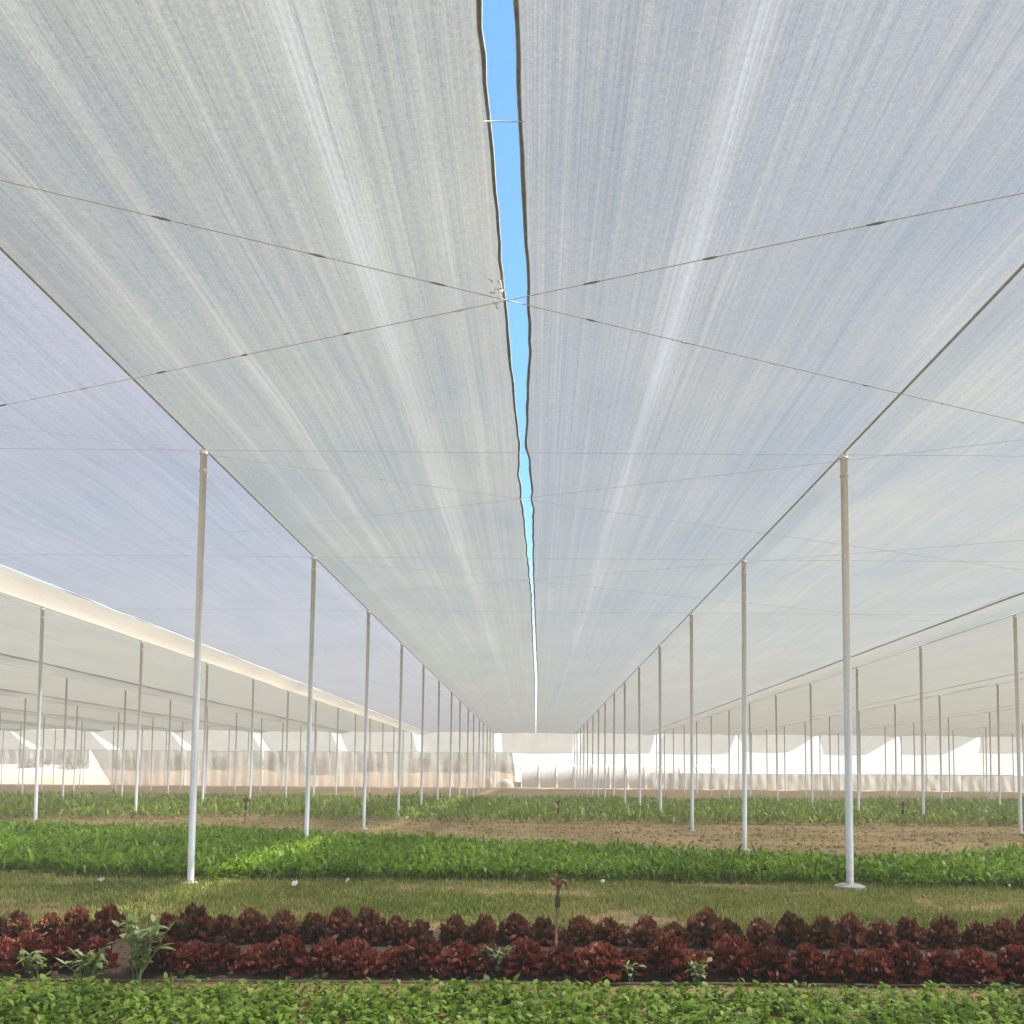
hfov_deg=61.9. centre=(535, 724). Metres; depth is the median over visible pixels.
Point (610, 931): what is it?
red lettuce
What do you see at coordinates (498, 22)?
sky
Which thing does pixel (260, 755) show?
support pole
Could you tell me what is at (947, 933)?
red lettuce
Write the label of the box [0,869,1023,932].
grass
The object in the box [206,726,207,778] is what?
support pole
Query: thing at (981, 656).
shade net
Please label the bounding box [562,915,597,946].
red lettuce
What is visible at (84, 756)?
support pole
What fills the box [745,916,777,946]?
red lettuce
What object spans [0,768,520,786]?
earth bank
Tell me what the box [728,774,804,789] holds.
net curtain
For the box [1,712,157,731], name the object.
shade net
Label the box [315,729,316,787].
support pole
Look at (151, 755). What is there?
support pole
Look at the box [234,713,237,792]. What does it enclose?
support pole
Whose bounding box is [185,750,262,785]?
net curtain
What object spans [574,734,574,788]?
support pole
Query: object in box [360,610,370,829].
support pole
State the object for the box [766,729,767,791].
support pole
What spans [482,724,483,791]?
support pole
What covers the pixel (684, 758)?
support pole
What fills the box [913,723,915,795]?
support pole
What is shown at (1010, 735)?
shade net
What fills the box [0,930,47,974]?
red lettuce
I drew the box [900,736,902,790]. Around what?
support pole
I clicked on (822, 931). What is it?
red lettuce
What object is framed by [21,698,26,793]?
support pole
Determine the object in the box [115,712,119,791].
support pole
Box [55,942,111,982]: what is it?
weed
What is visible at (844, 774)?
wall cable
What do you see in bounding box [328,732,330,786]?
support pole
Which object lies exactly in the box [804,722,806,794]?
support pole
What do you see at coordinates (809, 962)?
red lettuce
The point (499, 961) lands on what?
weed
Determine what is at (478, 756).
support pole
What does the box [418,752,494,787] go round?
net curtain
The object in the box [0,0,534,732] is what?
shade net
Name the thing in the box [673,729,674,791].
support pole
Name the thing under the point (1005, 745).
net valance
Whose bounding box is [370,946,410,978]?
red lettuce
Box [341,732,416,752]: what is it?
net valance
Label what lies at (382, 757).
support pole
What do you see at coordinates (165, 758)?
support pole
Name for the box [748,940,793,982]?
red lettuce
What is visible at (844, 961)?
red lettuce
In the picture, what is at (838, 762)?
support pole
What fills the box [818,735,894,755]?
net valance
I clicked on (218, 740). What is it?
net valance
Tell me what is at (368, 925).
red lettuce
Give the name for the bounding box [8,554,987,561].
cross cable
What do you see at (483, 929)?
red lettuce
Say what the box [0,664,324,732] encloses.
shade net
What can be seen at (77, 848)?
leafy greens
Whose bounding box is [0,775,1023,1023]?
ground
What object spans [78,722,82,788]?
support pole
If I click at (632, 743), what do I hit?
net valance
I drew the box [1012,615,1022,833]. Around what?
support pole
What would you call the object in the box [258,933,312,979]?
red lettuce
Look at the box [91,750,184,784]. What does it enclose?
net curtain
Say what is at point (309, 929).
red lettuce
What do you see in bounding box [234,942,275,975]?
red lettuce
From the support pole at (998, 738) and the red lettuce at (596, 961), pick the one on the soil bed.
the red lettuce at (596, 961)
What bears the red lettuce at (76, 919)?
on the soil bed
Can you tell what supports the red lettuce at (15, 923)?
on the soil bed
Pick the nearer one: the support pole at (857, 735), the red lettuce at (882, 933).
the red lettuce at (882, 933)
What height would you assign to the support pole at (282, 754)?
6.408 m
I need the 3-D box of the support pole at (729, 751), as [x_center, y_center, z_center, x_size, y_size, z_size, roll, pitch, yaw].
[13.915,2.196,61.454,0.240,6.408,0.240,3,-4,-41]
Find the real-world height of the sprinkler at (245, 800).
1.063 m
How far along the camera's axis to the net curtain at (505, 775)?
103.73 m
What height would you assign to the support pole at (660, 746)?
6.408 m
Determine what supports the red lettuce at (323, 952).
on the soil bed
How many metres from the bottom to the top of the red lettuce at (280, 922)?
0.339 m
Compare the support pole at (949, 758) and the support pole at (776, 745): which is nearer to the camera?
the support pole at (776, 745)
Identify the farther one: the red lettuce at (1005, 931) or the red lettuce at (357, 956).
the red lettuce at (1005, 931)
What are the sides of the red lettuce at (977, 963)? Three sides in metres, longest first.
0.410 x 0.338 x 0.299 m
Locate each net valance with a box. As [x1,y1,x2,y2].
[0,730,29,749]
[14,730,106,749]
[94,730,184,750]
[173,731,259,750]
[260,731,339,751]
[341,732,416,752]
[423,733,494,752]
[501,733,573,753]
[581,734,654,753]
[657,734,735,754]
[737,735,814,752]
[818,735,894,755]
[899,736,976,754]
[978,737,1023,753]
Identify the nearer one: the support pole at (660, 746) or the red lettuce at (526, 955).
the red lettuce at (526, 955)
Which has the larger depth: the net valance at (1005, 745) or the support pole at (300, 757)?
the net valance at (1005, 745)
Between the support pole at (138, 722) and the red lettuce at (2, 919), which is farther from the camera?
the support pole at (138, 722)
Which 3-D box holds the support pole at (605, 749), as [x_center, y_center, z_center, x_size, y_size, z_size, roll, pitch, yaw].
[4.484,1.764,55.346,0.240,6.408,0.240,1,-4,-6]
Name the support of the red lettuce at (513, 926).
on the soil bed
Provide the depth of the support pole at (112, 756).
85.99 m
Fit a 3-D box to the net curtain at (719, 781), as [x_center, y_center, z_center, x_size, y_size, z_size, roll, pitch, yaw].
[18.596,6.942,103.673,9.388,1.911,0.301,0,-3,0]
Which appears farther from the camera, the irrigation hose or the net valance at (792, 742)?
the net valance at (792, 742)
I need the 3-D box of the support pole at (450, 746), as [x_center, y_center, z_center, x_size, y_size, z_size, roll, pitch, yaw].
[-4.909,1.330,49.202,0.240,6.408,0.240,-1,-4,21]
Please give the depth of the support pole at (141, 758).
92.11 m
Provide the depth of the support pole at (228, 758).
92.11 m
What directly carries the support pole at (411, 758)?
on the ground at (518, 791)
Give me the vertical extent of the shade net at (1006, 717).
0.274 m
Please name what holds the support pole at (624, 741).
on the ground at (518, 791)
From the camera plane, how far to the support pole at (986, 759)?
79.87 m
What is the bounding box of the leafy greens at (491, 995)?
[0,970,1023,1023]
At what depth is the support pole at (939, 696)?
49.16 m
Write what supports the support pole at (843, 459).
on the ground at (518, 791)
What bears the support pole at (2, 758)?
on the ground at (518, 791)
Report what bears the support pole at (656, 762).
on the ground at (518, 791)
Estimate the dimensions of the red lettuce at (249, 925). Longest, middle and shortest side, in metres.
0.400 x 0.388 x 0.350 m
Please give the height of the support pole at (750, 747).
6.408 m
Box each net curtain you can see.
[0,749,30,763]
[31,749,88,764]
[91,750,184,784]
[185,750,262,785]
[263,751,339,786]
[340,752,417,786]
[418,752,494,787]
[495,753,516,787]
[650,773,727,788]
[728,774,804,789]
[806,774,882,790]
[883,775,959,790]
[961,775,1023,791]
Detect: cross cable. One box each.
[0,448,961,455]
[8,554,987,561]
[484,121,523,121]
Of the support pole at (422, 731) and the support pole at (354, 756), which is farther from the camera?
the support pole at (354, 756)
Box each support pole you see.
[0,731,3,784]
[18,725,21,786]
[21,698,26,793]
[33,607,44,821]
[40,717,44,789]
[52,728,55,785]
[62,678,67,798]
[73,706,77,793]
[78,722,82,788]
[83,731,84,784]
[111,725,113,787]
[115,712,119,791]
[121,690,126,796]
[134,641,143,816]
[139,729,142,786]
[149,718,153,790]
[165,731,166,785]
[167,699,171,793]
[180,723,182,788]
[182,448,207,884]
[201,663,208,802]
[204,707,207,793]
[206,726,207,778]
[227,730,229,786]
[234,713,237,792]
[249,679,254,798]
[259,718,262,790]
[281,722,283,789]
[285,691,288,799]
[299,726,300,788]
[304,555,316,839]
[313,700,316,794]
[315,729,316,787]
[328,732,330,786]
[334,707,338,795]
[352,714,355,793]
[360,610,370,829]
[369,719,370,791]
[381,723,383,790]
[392,727,394,789]
[395,642,403,818]
[401,730,403,788]
[410,733,411,787]
[420,664,424,810]
[437,680,439,799]
[449,692,452,797]
[459,701,460,795]
[466,708,468,796]
[472,714,474,794]
[477,719,479,792]
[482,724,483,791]
[486,727,487,789]
[489,731,490,788]
[492,733,493,787]
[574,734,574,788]
[577,731,577,789]
[580,728,580,790]
[583,724,583,791]
[586,720,588,793]
[591,715,593,795]
[597,709,598,796]
[604,702,605,796]
[613,693,614,797]
[624,681,625,805]
[638,666,640,804]
[655,734,657,789]
[658,644,661,819]
[663,732,665,790]
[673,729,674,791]
[683,725,684,792]
[688,612,695,831]
[696,721,697,794]
[710,716,711,795]
[728,710,729,798]
[738,735,738,789]
[740,558,749,851]
[749,703,750,795]
[751,732,751,790]
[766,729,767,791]
[775,694,778,801]
[784,726,786,793]
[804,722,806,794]
[809,683,812,806]
[819,736,820,790]
[829,717,830,796]
[834,453,865,891]
[838,733,839,791]
[855,667,859,809]
[859,711,860,798]
[860,739,861,792]
[884,727,886,794]
[894,704,896,799]
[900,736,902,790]
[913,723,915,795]
[919,646,924,822]
[925,734,927,792]
[938,695,941,800]
[948,718,950,797]
[952,731,955,793]
[982,737,984,791]
[985,727,987,794]
[989,712,991,798]
[996,684,1000,805]
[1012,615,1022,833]
[1012,734,1014,792]
[1022,723,1023,779]
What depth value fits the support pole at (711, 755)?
67.57 m
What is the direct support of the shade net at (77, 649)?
on the support pole at (260, 755)
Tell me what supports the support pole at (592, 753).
on the ground at (518, 791)
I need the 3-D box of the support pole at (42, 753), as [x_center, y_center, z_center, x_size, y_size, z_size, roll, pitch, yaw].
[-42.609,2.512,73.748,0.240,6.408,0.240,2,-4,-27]
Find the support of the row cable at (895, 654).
on the support pole at (750, 747)
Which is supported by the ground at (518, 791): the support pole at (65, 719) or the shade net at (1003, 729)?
the support pole at (65, 719)
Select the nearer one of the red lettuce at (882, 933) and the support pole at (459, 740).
the red lettuce at (882, 933)
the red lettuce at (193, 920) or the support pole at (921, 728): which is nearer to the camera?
the red lettuce at (193, 920)
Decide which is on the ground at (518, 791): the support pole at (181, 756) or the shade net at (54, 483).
the support pole at (181, 756)
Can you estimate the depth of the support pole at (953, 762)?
86.02 m
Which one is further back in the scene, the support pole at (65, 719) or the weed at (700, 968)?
the support pole at (65, 719)
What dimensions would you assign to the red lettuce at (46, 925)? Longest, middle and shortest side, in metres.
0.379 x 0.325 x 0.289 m
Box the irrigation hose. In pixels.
[0,978,1023,986]
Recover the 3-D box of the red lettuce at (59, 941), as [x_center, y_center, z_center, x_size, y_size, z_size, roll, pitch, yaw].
[-3.771,1.784,6.795,0.382,0.363,0.406,-1,0,38]
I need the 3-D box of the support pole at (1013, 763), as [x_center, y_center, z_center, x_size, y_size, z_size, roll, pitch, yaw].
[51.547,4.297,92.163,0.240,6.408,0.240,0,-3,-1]
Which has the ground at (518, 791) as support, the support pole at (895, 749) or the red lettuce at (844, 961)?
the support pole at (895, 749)
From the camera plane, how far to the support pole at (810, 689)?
43.04 m
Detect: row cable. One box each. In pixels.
[0,245,492,732]
[0,592,411,732]
[584,263,1023,723]
[706,611,1023,717]
[740,679,1020,734]
[820,707,1023,735]
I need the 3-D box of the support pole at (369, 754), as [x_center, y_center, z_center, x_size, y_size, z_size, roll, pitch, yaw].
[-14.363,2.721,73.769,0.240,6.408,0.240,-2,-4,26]
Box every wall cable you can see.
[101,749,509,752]
[694,773,1012,775]
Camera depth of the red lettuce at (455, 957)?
6.67 m
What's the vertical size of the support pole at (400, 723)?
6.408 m
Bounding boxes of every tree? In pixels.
[15,759,49,768]
[58,761,97,769]
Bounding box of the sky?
[0,0,1022,777]
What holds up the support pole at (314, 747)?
on the ground at (518, 791)
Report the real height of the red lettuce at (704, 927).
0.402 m
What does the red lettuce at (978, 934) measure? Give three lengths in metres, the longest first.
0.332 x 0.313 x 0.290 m
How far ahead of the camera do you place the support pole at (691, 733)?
24.61 m
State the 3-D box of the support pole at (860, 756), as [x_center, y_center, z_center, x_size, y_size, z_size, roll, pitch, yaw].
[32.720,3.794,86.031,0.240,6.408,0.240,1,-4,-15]
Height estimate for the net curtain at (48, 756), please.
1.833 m
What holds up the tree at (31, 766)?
on the ground at (518, 791)
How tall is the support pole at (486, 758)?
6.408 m
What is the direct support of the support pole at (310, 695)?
on the ground at (518, 791)
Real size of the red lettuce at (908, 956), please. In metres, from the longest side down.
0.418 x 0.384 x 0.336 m
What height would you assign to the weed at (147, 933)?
0.565 m
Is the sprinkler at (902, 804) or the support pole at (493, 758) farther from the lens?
the support pole at (493, 758)
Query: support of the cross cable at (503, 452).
attached to the support pole at (843, 459)
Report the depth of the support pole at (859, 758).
61.39 m
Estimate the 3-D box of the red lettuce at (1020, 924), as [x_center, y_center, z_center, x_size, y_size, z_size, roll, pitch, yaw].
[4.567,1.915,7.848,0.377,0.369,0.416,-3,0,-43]
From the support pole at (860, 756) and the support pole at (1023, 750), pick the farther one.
the support pole at (860, 756)
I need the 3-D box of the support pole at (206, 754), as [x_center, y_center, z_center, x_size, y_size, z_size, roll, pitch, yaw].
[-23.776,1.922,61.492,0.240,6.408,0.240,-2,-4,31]
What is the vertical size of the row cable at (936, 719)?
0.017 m
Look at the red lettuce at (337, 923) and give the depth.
7.84 m
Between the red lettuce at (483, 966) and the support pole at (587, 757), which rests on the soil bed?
the red lettuce at (483, 966)
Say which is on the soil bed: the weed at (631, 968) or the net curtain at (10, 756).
the weed at (631, 968)
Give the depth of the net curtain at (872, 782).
103.66 m
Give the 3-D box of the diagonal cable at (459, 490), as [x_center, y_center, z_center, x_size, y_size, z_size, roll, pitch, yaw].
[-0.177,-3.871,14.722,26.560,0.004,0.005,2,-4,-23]
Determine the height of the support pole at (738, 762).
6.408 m
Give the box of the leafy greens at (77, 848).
[0,817,1023,887]
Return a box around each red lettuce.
[0,908,31,939]
[0,916,5,935]
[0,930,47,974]
[0,936,14,969]
[28,911,62,939]
[38,925,84,972]
[57,904,92,941]
[71,934,121,969]
[88,902,126,941]
[128,934,183,971]
[151,911,179,941]
[167,939,208,973]
[172,902,214,941]
[198,934,242,971]
[203,913,236,942]
[226,906,269,944]
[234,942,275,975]
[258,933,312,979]
[262,907,299,942]
[295,911,323,943]
[303,937,342,973]
[319,906,355,944]
[331,936,377,979]
[349,906,385,945]
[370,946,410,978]
[382,915,408,945]
[394,932,443,974]
[404,918,434,943]
[435,939,481,977]
[436,912,470,945]
[467,943,504,977]
[468,913,498,944]
[496,912,530,942]
[498,935,546,977]
[528,916,562,945]
[539,941,577,975]
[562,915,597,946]
[571,940,628,982]
[592,916,628,945]
[608,946,651,981]
[627,914,661,947]
[643,930,692,981]
[661,921,691,946]
[686,905,727,947]
[688,949,716,981]
[705,932,763,977]
[718,917,745,941]
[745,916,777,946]
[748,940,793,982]
[773,910,811,948]
[790,942,831,982]
[806,915,840,948]
[825,942,866,984]
[832,911,869,948]
[857,946,905,987]
[862,918,899,948]
[887,940,931,984]
[894,916,930,948]
[925,946,966,983]
[927,914,961,950]
[954,944,1005,984]
[959,920,996,950]
[986,916,1023,949]
[990,943,1023,983]
[1016,914,1023,942]
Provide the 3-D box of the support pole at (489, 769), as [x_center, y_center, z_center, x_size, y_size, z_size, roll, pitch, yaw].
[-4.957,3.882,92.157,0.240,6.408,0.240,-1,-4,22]
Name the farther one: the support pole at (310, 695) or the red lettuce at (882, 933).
the support pole at (310, 695)
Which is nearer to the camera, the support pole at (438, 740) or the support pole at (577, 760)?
the support pole at (438, 740)
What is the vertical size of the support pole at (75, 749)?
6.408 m
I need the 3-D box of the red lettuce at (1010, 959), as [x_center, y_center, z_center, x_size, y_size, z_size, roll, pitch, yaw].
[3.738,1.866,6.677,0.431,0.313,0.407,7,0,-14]
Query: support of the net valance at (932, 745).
hanging from the shade net at (1003, 729)
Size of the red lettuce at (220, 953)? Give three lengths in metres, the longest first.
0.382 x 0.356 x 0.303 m
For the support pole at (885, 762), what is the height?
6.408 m
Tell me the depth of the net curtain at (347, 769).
103.74 m
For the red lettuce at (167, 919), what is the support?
on the soil bed
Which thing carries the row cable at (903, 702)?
attached to the support pole at (998, 738)
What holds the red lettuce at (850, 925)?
on the soil bed
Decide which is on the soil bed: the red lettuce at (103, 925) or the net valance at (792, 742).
the red lettuce at (103, 925)
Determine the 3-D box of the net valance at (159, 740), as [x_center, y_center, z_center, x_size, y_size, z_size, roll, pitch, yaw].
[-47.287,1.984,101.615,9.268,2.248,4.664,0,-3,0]
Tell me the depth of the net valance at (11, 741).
101.92 m
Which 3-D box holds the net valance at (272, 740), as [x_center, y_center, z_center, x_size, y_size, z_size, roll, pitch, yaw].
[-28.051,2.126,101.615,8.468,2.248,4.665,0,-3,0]
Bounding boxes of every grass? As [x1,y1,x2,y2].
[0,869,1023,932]
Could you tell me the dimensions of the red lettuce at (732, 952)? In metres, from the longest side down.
0.456 x 0.402 x 0.361 m
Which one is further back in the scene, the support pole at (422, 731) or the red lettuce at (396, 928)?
the support pole at (422, 731)
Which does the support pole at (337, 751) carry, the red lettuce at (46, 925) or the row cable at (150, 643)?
the row cable at (150, 643)
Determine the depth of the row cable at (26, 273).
10.84 m
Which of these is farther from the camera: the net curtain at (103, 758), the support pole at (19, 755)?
the net curtain at (103, 758)
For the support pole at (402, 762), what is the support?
on the ground at (518, 791)
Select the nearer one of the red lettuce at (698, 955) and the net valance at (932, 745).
the red lettuce at (698, 955)
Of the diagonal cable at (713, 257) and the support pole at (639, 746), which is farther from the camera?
the support pole at (639, 746)
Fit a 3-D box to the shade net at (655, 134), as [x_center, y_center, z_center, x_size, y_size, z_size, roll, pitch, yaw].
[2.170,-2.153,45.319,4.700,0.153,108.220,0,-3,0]
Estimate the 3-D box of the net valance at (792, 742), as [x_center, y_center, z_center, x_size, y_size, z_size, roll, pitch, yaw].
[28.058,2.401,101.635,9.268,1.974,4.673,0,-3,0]
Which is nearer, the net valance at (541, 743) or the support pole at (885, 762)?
the support pole at (885, 762)
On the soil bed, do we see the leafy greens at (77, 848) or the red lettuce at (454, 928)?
the red lettuce at (454, 928)
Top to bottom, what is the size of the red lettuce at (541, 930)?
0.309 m
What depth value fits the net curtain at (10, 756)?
103.80 m
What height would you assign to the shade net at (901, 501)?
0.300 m
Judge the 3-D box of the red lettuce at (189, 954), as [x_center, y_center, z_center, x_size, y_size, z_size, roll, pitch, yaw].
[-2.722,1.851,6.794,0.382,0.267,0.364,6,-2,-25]
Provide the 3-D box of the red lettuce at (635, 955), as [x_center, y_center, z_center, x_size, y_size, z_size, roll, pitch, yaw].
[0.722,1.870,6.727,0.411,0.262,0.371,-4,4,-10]
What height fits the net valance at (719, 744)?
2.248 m
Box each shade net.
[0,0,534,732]
[0,250,491,734]
[0,593,407,733]
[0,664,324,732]
[0,695,238,732]
[0,723,72,731]
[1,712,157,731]
[513,0,1023,733]
[575,268,1023,734]
[662,611,1023,735]
[741,678,1023,735]
[819,707,1023,736]
[908,723,1023,736]
[987,733,1023,736]
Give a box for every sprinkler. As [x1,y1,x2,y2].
[242,797,250,826]
[549,876,568,974]
[555,800,562,839]
[899,802,906,841]
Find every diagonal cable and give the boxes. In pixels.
[0,180,1023,423]
[0,192,1023,406]
[1,425,1017,569]
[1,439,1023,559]
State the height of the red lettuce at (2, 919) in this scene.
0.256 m
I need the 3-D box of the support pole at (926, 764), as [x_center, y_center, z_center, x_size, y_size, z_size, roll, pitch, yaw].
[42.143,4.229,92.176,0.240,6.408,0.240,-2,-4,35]
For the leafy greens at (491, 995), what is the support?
on the ground at (518, 791)
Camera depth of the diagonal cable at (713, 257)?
8.27 m
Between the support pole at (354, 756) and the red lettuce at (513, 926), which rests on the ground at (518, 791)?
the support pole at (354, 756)
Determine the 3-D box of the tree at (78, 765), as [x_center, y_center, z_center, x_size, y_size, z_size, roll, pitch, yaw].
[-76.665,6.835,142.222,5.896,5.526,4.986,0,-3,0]
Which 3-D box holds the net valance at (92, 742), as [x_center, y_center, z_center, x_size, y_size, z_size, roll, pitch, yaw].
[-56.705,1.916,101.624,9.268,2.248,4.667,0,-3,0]
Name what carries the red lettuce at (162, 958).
on the soil bed
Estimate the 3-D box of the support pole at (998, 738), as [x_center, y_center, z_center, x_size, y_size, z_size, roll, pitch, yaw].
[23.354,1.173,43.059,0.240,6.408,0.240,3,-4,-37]
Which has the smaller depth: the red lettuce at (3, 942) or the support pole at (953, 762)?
the red lettuce at (3, 942)
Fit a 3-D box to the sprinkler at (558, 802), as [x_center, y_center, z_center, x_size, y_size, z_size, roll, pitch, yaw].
[0.547,2.363,20.628,0.202,1.063,0.059,0,-3,0]
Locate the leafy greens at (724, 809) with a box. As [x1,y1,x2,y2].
[0,789,1023,825]
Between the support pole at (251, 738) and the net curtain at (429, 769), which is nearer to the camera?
the support pole at (251, 738)
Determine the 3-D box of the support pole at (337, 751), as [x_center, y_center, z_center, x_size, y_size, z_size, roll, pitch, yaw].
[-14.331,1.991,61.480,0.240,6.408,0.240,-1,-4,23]
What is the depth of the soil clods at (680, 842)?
25.08 m
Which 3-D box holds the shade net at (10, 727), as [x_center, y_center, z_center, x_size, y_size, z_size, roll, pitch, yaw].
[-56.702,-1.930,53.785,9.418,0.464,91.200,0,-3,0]
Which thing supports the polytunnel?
on the ground at (518, 791)
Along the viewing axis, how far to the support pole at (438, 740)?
43.04 m
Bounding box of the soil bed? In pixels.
[0,928,1020,983]
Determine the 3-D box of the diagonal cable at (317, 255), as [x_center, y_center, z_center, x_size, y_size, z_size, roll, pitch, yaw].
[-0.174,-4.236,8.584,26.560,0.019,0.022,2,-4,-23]
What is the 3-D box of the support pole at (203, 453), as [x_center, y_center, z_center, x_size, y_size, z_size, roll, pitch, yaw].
[-4.916,-0.857,12.389,0.240,6.408,0.240,-2,-5,33]
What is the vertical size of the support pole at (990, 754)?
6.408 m
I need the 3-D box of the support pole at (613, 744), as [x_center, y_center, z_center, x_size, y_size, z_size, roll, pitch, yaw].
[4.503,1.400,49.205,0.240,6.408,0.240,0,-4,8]
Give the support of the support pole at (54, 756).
on the ground at (518, 791)
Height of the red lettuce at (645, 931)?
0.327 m
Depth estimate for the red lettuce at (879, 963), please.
6.58 m
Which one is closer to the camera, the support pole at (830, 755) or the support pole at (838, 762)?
the support pole at (830, 755)
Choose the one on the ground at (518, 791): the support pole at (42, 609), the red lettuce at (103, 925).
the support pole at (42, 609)
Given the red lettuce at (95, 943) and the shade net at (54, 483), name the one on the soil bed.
the red lettuce at (95, 943)
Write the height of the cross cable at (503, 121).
0.007 m
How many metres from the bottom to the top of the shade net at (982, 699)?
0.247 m
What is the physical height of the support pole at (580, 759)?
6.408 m
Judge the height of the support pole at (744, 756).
6.408 m
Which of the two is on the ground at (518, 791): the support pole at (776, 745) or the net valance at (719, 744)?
the support pole at (776, 745)
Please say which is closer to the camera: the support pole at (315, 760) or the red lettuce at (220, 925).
the red lettuce at (220, 925)
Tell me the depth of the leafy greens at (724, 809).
34.43 m
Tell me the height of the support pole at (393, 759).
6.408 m
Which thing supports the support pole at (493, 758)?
on the ground at (518, 791)
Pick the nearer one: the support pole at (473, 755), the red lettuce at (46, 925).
the red lettuce at (46, 925)
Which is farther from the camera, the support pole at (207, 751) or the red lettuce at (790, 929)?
the support pole at (207, 751)
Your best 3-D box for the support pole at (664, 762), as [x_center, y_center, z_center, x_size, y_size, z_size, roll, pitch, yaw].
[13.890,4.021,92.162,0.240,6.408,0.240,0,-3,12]
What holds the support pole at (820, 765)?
on the ground at (518, 791)
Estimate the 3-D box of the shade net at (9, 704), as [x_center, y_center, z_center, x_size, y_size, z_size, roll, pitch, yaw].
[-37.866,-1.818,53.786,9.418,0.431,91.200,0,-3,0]
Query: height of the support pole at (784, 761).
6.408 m
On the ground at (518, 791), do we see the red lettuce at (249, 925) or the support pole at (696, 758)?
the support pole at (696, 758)
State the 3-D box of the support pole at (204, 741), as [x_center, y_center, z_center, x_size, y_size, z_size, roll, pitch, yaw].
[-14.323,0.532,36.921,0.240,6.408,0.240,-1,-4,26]
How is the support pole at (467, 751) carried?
on the ground at (518, 791)
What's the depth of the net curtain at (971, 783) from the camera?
103.67 m
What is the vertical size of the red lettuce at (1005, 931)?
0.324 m
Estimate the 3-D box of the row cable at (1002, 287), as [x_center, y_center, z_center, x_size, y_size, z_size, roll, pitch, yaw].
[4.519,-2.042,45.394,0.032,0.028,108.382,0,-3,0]
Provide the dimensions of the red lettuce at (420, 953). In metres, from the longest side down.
0.453 x 0.400 x 0.339 m
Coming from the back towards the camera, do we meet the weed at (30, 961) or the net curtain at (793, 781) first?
the net curtain at (793, 781)
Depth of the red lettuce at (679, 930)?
7.83 m
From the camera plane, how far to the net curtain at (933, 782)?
103.68 m
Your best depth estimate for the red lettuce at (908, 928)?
7.85 m
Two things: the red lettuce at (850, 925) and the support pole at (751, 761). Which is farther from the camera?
the support pole at (751, 761)
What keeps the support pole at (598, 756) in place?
on the ground at (518, 791)
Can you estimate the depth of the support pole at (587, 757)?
73.71 m
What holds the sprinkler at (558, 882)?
on the ground at (518, 791)
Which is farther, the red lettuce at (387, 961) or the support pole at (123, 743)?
the support pole at (123, 743)
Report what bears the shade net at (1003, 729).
attached to the row cable
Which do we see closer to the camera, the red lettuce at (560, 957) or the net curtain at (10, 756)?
the red lettuce at (560, 957)
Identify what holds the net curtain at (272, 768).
on the ground at (518, 791)
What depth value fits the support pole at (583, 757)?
79.85 m
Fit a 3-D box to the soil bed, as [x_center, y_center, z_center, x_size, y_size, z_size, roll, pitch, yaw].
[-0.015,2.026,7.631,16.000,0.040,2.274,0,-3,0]
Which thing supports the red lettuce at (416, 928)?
on the soil bed
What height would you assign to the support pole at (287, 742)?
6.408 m
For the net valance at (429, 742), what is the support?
hanging from the row cable at (26, 273)
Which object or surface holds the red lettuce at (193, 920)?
on the soil bed
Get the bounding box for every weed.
[15,948,47,977]
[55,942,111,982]
[112,907,175,979]
[478,942,512,975]
[620,960,646,981]
[684,957,711,985]
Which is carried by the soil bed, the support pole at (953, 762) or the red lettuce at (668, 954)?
the red lettuce at (668, 954)
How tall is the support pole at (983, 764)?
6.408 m
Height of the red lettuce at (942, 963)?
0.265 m
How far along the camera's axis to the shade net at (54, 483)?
18.00 m
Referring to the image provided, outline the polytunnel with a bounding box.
[519,764,715,787]
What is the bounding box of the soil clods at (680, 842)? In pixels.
[0,809,1023,869]
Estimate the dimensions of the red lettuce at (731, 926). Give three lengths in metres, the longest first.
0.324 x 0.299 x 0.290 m
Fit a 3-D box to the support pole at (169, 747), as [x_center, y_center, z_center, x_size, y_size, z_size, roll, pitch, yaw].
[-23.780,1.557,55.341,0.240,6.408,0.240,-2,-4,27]

